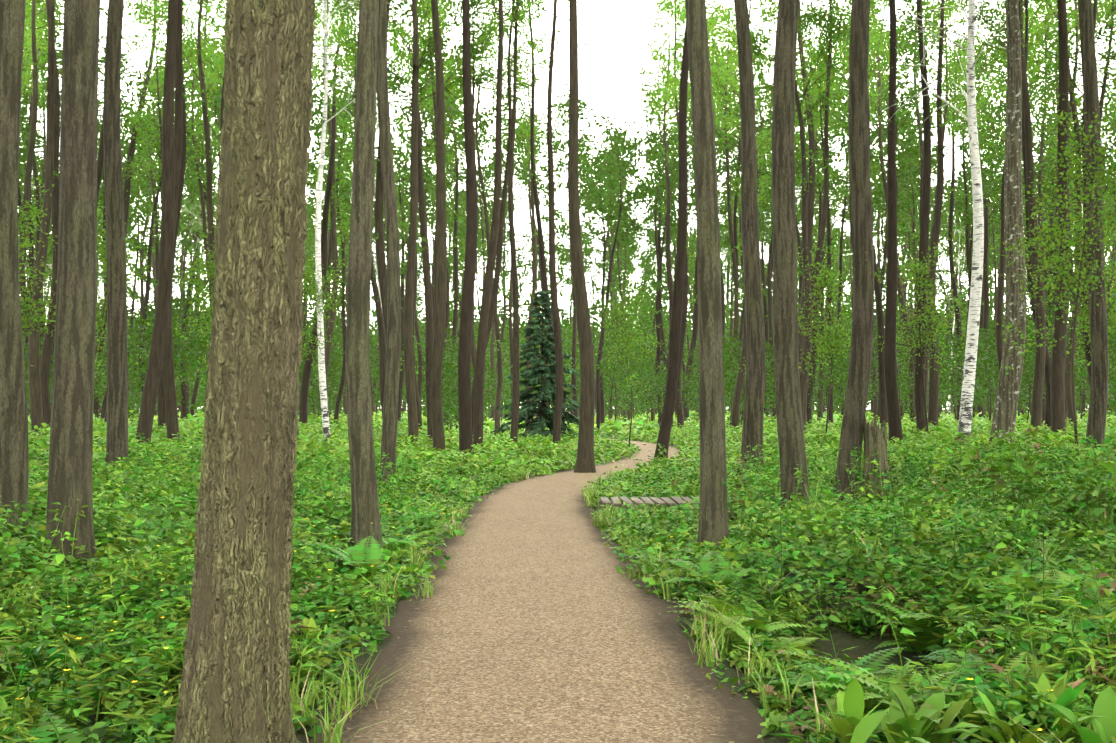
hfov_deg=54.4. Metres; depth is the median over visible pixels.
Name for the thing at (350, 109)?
tree
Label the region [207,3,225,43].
tree
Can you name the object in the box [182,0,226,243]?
tree
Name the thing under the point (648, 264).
tree
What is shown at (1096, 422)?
tree
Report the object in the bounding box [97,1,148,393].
tree
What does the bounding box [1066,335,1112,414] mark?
sapling
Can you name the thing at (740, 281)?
tree
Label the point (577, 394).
sapling
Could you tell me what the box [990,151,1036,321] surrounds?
tree
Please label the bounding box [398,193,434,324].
tree
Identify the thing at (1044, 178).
tree
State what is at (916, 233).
tree
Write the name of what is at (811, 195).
tree
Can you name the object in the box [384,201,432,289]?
tree
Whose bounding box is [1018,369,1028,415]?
sapling
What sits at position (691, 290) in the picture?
tree
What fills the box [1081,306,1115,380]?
sapling
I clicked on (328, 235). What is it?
tree
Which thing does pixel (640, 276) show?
tree
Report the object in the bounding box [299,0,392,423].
tree
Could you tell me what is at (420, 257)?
tree
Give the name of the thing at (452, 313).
thicket
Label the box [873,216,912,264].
tree
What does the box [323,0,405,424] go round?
tree
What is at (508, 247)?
tree
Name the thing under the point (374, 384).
tree
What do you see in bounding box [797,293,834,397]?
sapling
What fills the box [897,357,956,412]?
sapling
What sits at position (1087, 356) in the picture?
tree
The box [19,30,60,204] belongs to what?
tree
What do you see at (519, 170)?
tree
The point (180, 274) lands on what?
tree
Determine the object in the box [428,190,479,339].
tree
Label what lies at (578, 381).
sapling
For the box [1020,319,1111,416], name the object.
sapling
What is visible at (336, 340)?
sapling
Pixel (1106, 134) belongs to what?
tree
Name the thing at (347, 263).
tree
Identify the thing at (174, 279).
tree
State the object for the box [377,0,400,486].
tree
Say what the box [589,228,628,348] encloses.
tree
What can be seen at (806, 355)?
tree
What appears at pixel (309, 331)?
thicket
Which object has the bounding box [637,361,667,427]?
sapling
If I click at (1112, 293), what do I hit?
thicket
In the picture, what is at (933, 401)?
tree
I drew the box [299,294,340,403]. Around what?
sapling
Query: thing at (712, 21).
tree
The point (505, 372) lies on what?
thicket
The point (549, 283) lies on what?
tree
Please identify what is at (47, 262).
tree
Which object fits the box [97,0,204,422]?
tree
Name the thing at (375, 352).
sapling
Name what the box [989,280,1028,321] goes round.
thicket
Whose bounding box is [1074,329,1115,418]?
sapling
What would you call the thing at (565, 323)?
thicket
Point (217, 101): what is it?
tree
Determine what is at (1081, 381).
sapling
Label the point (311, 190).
tree
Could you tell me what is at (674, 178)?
tree
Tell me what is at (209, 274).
sapling
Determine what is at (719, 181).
tree
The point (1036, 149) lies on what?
tree
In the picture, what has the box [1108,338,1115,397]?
sapling
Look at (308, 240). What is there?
tree
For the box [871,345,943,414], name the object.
sapling
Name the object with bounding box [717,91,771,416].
tree
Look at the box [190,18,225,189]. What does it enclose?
tree
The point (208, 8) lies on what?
tree
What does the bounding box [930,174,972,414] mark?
tree
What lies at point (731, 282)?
tree
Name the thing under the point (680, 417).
tree
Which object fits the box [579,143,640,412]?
tree
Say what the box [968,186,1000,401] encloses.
tree
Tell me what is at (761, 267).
tree
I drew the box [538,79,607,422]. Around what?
tree
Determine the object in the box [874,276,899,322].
thicket
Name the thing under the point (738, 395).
tree
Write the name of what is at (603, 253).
tree
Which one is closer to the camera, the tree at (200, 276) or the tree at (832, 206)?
the tree at (832, 206)
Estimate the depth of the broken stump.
17.10 m
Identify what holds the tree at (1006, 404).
on the ground
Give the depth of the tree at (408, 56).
52.35 m
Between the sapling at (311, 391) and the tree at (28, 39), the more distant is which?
the sapling at (311, 391)
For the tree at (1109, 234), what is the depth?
89.05 m
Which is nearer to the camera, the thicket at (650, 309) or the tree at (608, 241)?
the tree at (608, 241)
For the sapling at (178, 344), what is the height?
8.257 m
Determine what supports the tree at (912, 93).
on the ground
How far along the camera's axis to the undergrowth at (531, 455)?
33.91 m
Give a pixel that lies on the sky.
(613, 31)
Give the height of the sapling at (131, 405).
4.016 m
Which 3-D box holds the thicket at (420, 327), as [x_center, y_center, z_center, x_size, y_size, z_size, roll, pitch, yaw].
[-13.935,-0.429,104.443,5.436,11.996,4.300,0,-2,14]
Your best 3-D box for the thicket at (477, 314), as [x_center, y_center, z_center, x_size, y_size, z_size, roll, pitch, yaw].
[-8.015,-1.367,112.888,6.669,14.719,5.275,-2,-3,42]
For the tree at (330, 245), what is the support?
on the ground
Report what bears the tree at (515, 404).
on the ground
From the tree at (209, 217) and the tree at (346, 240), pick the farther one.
the tree at (346, 240)
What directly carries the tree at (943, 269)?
on the ground
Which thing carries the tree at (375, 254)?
on the ground
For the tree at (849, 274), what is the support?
on the ground
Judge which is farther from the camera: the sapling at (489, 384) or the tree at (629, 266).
the tree at (629, 266)
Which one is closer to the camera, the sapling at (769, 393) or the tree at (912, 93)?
the tree at (912, 93)
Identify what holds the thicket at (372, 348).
on the ground
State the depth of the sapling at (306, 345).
71.26 m
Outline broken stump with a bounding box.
[860,410,890,502]
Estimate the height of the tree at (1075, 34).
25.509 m
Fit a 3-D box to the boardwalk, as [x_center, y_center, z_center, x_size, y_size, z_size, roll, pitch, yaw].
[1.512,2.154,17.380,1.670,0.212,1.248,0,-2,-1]
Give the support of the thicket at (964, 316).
on the ground
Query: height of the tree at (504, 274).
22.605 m
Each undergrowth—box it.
[0,427,1115,725]
[28,410,1115,478]
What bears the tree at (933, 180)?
on the ground
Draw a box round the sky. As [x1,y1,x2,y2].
[18,0,1115,408]
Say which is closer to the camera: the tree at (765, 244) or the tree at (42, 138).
the tree at (42, 138)
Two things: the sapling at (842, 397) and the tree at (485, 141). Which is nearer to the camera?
the sapling at (842, 397)
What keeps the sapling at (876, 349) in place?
on the ground
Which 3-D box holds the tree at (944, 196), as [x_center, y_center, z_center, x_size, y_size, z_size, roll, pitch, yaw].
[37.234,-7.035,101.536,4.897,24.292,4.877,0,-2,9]
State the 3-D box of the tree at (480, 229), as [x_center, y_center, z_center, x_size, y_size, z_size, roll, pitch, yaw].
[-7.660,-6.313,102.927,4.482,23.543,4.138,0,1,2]
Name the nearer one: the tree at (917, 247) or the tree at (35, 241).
the tree at (35, 241)
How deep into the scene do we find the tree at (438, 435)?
32.77 m
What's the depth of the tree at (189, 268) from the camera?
130.75 m
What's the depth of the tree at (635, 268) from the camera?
127.11 m
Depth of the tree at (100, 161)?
47.87 m
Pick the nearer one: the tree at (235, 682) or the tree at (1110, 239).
the tree at (235, 682)
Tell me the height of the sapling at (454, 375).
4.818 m
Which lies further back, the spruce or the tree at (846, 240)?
the tree at (846, 240)
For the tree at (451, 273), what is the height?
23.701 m
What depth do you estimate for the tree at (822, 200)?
100.07 m
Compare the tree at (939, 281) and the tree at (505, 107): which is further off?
the tree at (939, 281)
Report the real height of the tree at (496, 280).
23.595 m
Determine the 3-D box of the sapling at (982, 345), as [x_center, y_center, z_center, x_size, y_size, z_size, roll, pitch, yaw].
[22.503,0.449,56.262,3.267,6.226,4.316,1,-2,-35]
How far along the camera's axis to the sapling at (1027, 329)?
71.40 m
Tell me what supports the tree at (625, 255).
on the ground
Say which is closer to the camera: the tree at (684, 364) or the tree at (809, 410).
the tree at (809, 410)
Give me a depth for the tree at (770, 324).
66.23 m
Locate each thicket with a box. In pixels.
[95,302,135,391]
[127,293,146,329]
[134,293,208,411]
[151,270,194,312]
[153,309,207,404]
[186,333,208,410]
[188,294,210,344]
[302,308,339,343]
[307,293,345,326]
[334,324,374,378]
[370,264,424,346]
[370,305,377,365]
[370,305,377,412]
[374,311,424,343]
[375,300,424,339]
[404,304,424,399]
[416,282,424,328]
[422,264,481,352]
[450,290,474,329]
[456,317,525,414]
[474,294,499,325]
[475,322,533,404]
[477,334,519,414]
[485,312,539,384]
[490,334,525,412]
[497,266,531,412]
[498,299,508,332]
[500,360,532,415]
[505,266,562,330]
[512,289,529,325]
[512,323,577,414]
[520,329,606,412]
[524,318,579,375]
[531,315,597,389]
[536,294,577,377]
[558,298,569,325]
[561,312,610,379]
[563,270,608,331]
[596,278,632,337]
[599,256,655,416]
[600,268,652,328]
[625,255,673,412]
[628,275,668,413]
[630,319,667,412]
[630,322,697,413]
[632,269,668,338]
[649,273,674,326]
[666,299,693,342]
[667,330,697,396]
[685,294,697,347]
[724,279,742,378]
[724,309,772,410]
[725,285,742,337]
[812,268,852,408]
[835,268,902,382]
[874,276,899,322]
[885,289,913,322]
[897,306,963,379]
[909,319,965,413]
[936,263,967,412]
[936,276,967,314]
[937,304,990,411]
[942,279,966,331]
[944,298,1004,330]
[960,302,1004,387]
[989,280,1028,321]
[1019,285,1032,408]
[1026,313,1034,333]
[1068,265,1115,318]
[1107,274,1115,324]
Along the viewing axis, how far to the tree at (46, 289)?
124.56 m
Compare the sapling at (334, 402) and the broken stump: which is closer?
the broken stump
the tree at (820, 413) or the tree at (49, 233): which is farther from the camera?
the tree at (49, 233)
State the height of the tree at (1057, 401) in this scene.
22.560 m
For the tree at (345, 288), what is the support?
on the ground
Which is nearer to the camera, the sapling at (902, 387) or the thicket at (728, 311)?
the sapling at (902, 387)
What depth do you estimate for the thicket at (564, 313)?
137.54 m
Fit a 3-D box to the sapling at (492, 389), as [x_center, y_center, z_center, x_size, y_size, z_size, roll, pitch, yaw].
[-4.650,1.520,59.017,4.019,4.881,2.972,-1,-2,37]
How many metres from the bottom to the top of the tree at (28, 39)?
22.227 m
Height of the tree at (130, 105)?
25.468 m
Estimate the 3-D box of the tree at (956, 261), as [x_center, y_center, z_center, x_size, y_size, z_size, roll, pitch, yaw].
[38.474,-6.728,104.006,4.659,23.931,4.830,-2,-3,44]
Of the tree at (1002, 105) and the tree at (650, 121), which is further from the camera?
the tree at (650, 121)
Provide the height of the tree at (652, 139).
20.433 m
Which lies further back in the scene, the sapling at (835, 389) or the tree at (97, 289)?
the tree at (97, 289)
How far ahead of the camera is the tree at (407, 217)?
75.13 m
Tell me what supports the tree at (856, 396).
on the ground
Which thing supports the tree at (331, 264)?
on the ground
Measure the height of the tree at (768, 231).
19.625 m
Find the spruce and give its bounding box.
[491,285,579,438]
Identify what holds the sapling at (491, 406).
on the ground
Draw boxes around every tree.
[0,0,28,559]
[18,0,62,301]
[18,7,47,356]
[18,62,42,186]
[18,137,42,318]
[18,163,52,267]
[18,170,52,292]
[18,192,51,302]
[19,0,63,416]
[19,0,107,289]
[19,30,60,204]
[19,110,42,322]
[23,0,61,427]
[23,23,62,415]
[25,0,46,23]
[26,276,50,310]
[28,0,54,432]
[35,146,59,248]
[35,190,54,404]
[37,76,105,355]
[40,0,99,595]
[43,233,52,309]
[43,257,52,301]
[46,241,52,286]
[93,212,103,410]
[94,31,144,418]
[97,0,167,271]
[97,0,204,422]
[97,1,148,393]
[97,114,149,420]
[97,118,102,412]
[97,131,143,410]
[97,158,147,355]
[98,123,158,298]
[98,261,102,308]
[103,0,135,475]
[121,1,219,385]
[121,55,162,415]
[121,58,205,394]
[122,56,190,283]
[122,110,160,353]
[124,0,220,309]
[125,144,160,367]
[126,193,160,318]
[129,263,153,401]
[134,233,160,403]
[135,111,186,317]
[135,226,178,297]
[136,0,177,446]
[139,262,152,310]
[144,10,215,429]
[144,25,222,387]
[149,214,188,296]
[149,248,179,303]
[151,39,217,405]
[152,0,225,211]
[154,140,218,416]
[155,155,216,417]
[160,147,206,336]
[162,0,183,444]
[172,0,315,742]
[173,36,224,420]
[174,197,203,307]
[176,152,214,395]
[177,190,217,411]
[177,243,208,296]
[180,123,220,272]
[180,246,209,305]
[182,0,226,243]
[188,217,215,259]
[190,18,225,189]
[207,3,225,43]
[210,76,224,127]
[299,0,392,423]
[299,153,319,396]
[302,0,358,423]
[303,218,315,346]
[304,213,314,295]
[305,160,347,409]
[306,117,353,377]
[306,158,316,188]
[306,198,327,309]
[306,212,349,344]
[307,100,375,423]
[308,48,342,157]
[310,85,352,415]
[311,84,353,414]
[312,0,401,440]
[312,1,331,97]
[313,1,401,418]
[320,46,402,416]
[322,159,352,414]
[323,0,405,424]
[324,168,373,367]
[331,224,374,303]
[334,0,479,440]
[337,245,370,412]
[338,198,375,323]
[339,99,398,361]
[340,197,385,259]
[345,0,383,561]
[351,175,386,375]
[370,153,398,412]
[370,232,386,289]
[372,0,424,360]
[372,172,398,414]
[373,101,435,404]
[373,163,417,253]
[375,98,435,422]
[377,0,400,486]
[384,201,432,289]
[387,0,463,429]
[388,0,465,424]
[389,61,461,350]
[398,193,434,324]
[400,224,432,411]
[400,245,423,313]
[400,263,424,315]
[404,0,419,447]
[408,0,497,373]
[412,36,505,428]
[418,130,464,265]
[423,0,520,432]
[423,170,465,268]
[424,96,491,327]
[428,165,465,337]
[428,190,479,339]
[430,0,448,451]
[430,212,464,322]
[439,0,510,434]
[442,0,477,455]
[446,188,486,324]
[448,175,489,329]
[450,252,464,307]
[452,195,491,407]
[453,0,586,432]
[456,0,578,426]
[458,119,502,310]
[461,184,496,331]
[473,0,539,446]
[473,75,539,412]
[476,0,528,443]
[477,148,520,420]
[477,196,516,305]
[478,192,523,378]
[478,201,508,416]
[479,254,512,414]
[491,46,565,430]
[493,101,553,406]
[501,231,530,300]
[505,0,568,447]
[505,123,565,421]
[519,223,548,317]
[521,237,548,416]
[527,265,564,318]
[537,192,569,385]
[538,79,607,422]
[546,119,608,417]
[547,242,570,317]
[555,215,592,323]
[560,222,601,299]
[567,223,615,352]
[568,0,596,472]
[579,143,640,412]
[581,137,630,419]
[583,148,636,425]
[585,110,662,429]
[585,147,638,420]
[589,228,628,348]
[593,220,622,311]
[595,116,644,420]
[601,217,645,415]
[607,225,645,316]
[607,246,638,300]
[613,199,646,413]
[616,228,645,313]
[617,121,691,371]
[622,126,677,421]
[624,6,694,427]
[627,214,663,410]
[628,241,656,412]
[634,128,695,428]
[634,208,675,412]
[637,65,694,400]
[640,255,665,303]
[643,0,738,427]
[644,0,738,261]
[647,160,696,407]
[647,165,696,415]
[652,24,688,462]
[652,240,689,303]
[662,119,729,367]
[662,211,698,411]
[670,39,738,335]
[671,48,735,423]
[671,227,697,409]
[677,0,753,418]
[685,0,728,554]
[689,39,740,214]
[691,20,771,382]
[710,0,824,428]
[715,28,799,424]
[716,131,742,346]
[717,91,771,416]
[718,145,771,347]
[718,195,730,410]
[719,131,770,296]
[719,192,741,376]
[719,202,740,411]
[719,213,740,294]
[722,249,741,313]
[729,0,877,430]
[730,186,770,411]
[733,0,764,471]
[738,203,772,318]
[756,70,809,343]
[756,119,800,418]
[757,22,842,423]
[758,149,801,388]
[758,187,772,409]
[759,0,844,424]
[762,99,802,312]
[764,209,800,322]
[764,210,800,270]
[771,249,798,411]
[772,0,809,510]
[775,0,879,429]
[795,36,884,422]
[795,42,848,419]
[795,45,848,421]
[795,154,839,254]
[797,172,832,237]
[805,0,915,367]
[808,133,845,357]
[812,1,887,258]
[813,149,848,413]
[813,199,849,412]
[813,219,849,348]
[814,227,852,412]
[817,76,883,417]
[819,111,886,415]
[824,173,875,300]
[826,0,917,425]
[833,0,874,502]
[835,13,918,319]
[835,234,852,308]
[836,11,911,415]
[836,173,886,319]
[837,235,852,307]
[840,146,896,416]
[868,10,936,420]
[869,0,952,421]
[869,93,936,415]
[870,66,907,333]
[872,162,911,317]
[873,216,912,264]
[874,98,947,290]
[875,136,936,393]
[875,176,932,367]
[877,0,905,444]
[880,173,930,364]
[881,183,942,412]
[882,0,1026,442]
[897,125,960,417]
[897,200,929,400]
[897,240,942,406]
[899,0,966,426]
[902,177,963,333]
[905,209,943,273]
[909,0,933,431]
[913,0,1006,407]
[917,22,999,419]
[918,207,947,280]
[922,33,999,285]
[929,173,967,413]
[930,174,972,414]
[934,190,972,321]
[936,218,971,416]
[936,257,949,294]
[939,229,966,311]
[940,267,966,307]
[942,22,1006,417]
[942,156,999,375]
[943,0,1045,430]
[943,107,1004,416]
[949,0,1075,373]
[957,113,1005,414]
[958,201,998,412]
[959,190,999,413]
[959,253,993,293]
[965,0,1057,335]
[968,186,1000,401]
[972,166,1026,414]
[975,17,1071,349]
[977,4,1082,422]
[987,0,1025,451]
[988,218,1004,295]
[988,258,1004,311]
[990,0,1056,430]
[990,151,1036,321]
[990,195,1037,327]
[998,0,1115,385]
[1004,0,1082,331]
[1022,84,1102,419]
[1022,98,1082,230]
[1023,203,1025,412]
[1024,0,1115,370]
[1024,0,1115,424]
[1024,172,1054,321]
[1033,109,1073,281]
[1033,128,1074,357]
[1034,151,1082,326]
[1037,0,1115,422]
[1037,193,1079,413]
[1050,0,1073,438]
[1070,160,1115,404]
[1075,0,1108,450]
[1077,39,1115,125]
[1098,15,1115,145]
[1098,61,1115,140]
[1101,107,1115,194]
[1103,169,1115,242]
[1103,176,1115,294]
[1103,195,1115,410]
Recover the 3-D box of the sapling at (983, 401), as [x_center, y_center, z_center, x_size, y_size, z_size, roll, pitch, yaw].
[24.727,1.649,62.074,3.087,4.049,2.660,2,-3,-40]
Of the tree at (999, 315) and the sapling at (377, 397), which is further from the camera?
the sapling at (377, 397)
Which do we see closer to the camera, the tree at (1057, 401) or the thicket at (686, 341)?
the tree at (1057, 401)
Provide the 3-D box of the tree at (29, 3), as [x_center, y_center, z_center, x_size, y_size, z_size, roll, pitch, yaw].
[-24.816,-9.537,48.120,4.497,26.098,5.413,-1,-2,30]
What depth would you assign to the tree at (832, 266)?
102.88 m
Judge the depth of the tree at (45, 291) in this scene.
125.86 m
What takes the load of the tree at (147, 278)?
on the ground
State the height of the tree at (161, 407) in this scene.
25.260 m
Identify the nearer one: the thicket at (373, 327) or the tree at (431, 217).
the tree at (431, 217)
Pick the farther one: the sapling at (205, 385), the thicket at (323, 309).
the thicket at (323, 309)
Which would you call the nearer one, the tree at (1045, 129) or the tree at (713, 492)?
the tree at (713, 492)
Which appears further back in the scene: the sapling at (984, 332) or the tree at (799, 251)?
the tree at (799, 251)
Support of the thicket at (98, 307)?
on the ground
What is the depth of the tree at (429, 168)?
70.01 m
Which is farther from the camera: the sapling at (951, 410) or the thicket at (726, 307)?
the thicket at (726, 307)
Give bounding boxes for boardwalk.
[599,497,699,513]
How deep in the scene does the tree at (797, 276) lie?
97.26 m
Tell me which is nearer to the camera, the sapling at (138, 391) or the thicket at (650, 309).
the sapling at (138, 391)
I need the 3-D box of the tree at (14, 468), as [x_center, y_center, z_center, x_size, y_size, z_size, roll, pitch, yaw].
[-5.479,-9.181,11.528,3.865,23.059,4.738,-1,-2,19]
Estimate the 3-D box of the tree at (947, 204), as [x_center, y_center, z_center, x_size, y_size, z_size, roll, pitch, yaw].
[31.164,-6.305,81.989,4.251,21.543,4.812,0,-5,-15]
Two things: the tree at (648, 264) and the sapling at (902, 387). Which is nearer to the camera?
the sapling at (902, 387)
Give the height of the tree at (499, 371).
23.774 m
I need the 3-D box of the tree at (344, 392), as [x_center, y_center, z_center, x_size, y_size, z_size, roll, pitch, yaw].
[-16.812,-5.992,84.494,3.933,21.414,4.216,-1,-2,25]
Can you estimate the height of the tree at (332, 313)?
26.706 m
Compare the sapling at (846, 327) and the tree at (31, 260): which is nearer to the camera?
the tree at (31, 260)
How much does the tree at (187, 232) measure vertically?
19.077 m
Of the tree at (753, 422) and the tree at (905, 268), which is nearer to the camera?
the tree at (753, 422)
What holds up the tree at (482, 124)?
on the ground
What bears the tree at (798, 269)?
on the ground
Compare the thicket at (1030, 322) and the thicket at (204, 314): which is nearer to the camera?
the thicket at (204, 314)
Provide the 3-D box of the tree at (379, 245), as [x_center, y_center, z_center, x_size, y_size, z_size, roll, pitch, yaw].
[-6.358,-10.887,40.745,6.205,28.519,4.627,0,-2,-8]
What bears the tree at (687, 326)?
on the ground
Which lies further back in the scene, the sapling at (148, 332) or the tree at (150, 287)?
the tree at (150, 287)
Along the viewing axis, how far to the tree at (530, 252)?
124.63 m
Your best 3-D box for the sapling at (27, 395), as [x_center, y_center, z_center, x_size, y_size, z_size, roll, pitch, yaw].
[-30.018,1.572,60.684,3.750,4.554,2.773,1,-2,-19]
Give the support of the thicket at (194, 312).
on the ground
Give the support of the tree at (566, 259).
on the ground
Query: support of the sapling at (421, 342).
on the ground
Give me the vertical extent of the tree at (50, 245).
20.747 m
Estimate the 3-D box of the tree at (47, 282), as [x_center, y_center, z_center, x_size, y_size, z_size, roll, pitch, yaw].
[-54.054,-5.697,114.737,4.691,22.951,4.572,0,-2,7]
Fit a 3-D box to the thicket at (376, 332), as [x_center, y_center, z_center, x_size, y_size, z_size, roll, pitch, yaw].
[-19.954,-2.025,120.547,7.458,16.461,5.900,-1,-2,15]
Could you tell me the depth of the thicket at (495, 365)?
105.21 m
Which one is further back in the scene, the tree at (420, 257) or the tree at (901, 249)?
the tree at (420, 257)
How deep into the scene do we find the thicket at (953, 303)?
106.70 m
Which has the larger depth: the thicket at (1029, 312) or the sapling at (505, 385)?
the thicket at (1029, 312)
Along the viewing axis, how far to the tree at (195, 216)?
57.31 m
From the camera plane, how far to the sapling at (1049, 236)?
19.11 m
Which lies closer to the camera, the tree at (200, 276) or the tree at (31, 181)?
the tree at (31, 181)
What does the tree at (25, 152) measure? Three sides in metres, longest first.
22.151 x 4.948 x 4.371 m
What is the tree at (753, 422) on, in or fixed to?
on the ground
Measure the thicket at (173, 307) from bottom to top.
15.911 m
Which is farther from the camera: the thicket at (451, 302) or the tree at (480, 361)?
the thicket at (451, 302)
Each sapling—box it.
[18,177,57,365]
[21,273,45,358]
[21,304,54,426]
[26,355,53,403]
[26,378,29,419]
[35,206,177,392]
[93,337,140,408]
[93,346,134,417]
[95,365,141,419]
[95,379,141,418]
[100,302,152,409]
[127,297,210,424]
[127,336,145,411]
[128,268,206,405]
[128,351,156,416]
[131,334,204,418]
[173,226,215,386]
[177,372,206,413]
[178,279,210,416]
[192,374,207,406]
[296,251,347,445]
[297,361,346,419]
[297,364,341,417]
[298,343,346,415]
[298,347,338,414]
[298,370,345,418]
[299,278,346,403]
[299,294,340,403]
[309,378,345,412]
[312,389,341,415]
[333,381,343,414]
[369,335,379,420]
[372,372,406,412]
[377,345,417,421]
[400,311,424,378]
[400,337,424,395]
[400,351,425,404]
[402,357,449,413]
[416,327,494,429]
[420,350,471,428]
[422,358,472,429]
[442,356,494,424]
[455,364,507,427]
[457,315,488,371]
[484,362,507,419]
[484,367,494,413]
[484,386,509,417]
[486,369,523,422]
[519,379,539,407]
[564,373,579,412]
[565,357,610,404]
[579,333,647,420]
[588,272,667,446]
[594,292,639,424]
[594,371,634,419]
[595,369,632,421]
[604,353,662,418]
[613,354,662,421]
[613,381,646,418]
[625,377,642,410]
[631,350,681,402]
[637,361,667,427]
[678,359,725,410]
[681,346,698,410]
[681,371,698,422]
[695,334,771,421]
[723,329,775,425]
[723,356,768,421]
[764,374,772,409]
[765,327,836,405]
[797,247,852,432]
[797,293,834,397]
[807,313,850,423]
[812,332,836,415]
[812,355,847,414]
[812,364,845,415]
[814,298,845,398]
[820,347,877,411]
[826,306,870,378]
[845,387,870,414]
[867,288,909,402]
[870,365,914,420]
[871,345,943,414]
[878,228,971,434]
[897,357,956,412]
[903,363,927,412]
[908,325,995,419]
[927,361,956,412]
[942,379,956,413]
[944,325,1022,419]
[945,320,1003,419]
[975,355,998,406]
[975,366,997,417]
[988,337,1068,422]
[996,92,1115,459]
[996,248,1083,395]
[1018,350,1033,416]
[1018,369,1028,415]
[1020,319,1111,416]
[1023,315,1051,415]
[1026,193,1115,369]
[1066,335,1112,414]
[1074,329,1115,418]
[1074,364,1089,405]
[1075,388,1082,416]
[1079,336,1115,419]
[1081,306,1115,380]
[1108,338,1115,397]
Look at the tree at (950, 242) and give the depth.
56.27 m
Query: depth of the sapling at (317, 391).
70.51 m
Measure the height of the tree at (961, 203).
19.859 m
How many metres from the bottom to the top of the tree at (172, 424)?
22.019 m
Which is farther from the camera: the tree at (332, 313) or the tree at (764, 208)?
the tree at (764, 208)
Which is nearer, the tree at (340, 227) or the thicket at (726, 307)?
the tree at (340, 227)
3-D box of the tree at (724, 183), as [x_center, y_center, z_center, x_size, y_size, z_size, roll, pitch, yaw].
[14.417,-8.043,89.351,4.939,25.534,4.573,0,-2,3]
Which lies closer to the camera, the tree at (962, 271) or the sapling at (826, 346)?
the sapling at (826, 346)
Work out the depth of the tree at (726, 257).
109.52 m
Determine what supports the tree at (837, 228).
on the ground
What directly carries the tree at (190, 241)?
on the ground
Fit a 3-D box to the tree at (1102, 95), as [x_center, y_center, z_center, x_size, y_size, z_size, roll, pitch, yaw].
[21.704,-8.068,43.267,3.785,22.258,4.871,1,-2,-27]
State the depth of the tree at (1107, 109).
63.45 m
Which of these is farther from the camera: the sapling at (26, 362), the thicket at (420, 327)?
the thicket at (420, 327)
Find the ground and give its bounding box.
[0,409,1115,742]
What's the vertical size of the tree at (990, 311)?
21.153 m
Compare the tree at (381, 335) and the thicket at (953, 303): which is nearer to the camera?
the tree at (381, 335)
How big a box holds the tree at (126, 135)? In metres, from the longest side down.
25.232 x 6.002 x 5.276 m
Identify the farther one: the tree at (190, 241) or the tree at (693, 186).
the tree at (190, 241)
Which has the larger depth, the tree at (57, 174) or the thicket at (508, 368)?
the thicket at (508, 368)
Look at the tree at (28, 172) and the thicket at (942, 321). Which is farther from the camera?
the thicket at (942, 321)
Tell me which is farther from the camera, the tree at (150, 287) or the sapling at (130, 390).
the tree at (150, 287)
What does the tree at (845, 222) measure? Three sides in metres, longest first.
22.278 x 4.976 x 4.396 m
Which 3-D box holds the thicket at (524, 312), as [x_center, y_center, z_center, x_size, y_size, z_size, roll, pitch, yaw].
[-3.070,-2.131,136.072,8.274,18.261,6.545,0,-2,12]
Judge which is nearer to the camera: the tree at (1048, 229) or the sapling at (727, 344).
the sapling at (727, 344)
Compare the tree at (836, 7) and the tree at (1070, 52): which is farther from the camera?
the tree at (1070, 52)
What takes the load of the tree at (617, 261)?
on the ground
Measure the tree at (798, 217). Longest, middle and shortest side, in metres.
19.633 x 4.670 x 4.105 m
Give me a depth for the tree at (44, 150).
66.04 m
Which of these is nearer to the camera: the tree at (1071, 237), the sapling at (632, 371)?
the sapling at (632, 371)
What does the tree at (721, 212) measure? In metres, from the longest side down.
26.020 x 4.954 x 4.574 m
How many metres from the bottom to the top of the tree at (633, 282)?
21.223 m
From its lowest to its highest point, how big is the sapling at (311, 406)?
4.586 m
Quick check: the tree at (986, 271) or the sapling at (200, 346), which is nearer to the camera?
the sapling at (200, 346)
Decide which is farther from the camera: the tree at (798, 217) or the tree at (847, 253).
the tree at (847, 253)
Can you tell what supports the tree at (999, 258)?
on the ground
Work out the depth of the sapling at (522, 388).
94.34 m
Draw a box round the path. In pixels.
[309,439,763,742]
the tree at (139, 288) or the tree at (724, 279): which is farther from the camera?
the tree at (139, 288)
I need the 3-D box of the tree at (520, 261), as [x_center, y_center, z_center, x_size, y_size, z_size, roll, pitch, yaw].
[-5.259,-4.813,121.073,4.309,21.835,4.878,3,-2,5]
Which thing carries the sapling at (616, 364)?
on the ground
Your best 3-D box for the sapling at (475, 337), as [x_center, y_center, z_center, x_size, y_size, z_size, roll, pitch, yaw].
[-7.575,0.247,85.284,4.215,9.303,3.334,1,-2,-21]
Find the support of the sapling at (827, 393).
on the ground
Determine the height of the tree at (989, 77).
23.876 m
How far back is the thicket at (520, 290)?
118.15 m
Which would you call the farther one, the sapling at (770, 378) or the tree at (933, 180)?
the tree at (933, 180)
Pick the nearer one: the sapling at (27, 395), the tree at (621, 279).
the sapling at (27, 395)
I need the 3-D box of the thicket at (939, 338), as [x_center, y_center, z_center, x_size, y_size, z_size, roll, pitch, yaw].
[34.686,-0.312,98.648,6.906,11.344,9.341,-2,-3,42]
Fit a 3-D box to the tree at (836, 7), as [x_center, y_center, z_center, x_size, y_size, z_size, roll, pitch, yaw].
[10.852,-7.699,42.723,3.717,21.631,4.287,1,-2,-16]
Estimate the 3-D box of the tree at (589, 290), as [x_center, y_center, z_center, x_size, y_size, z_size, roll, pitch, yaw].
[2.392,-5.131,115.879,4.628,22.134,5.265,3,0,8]

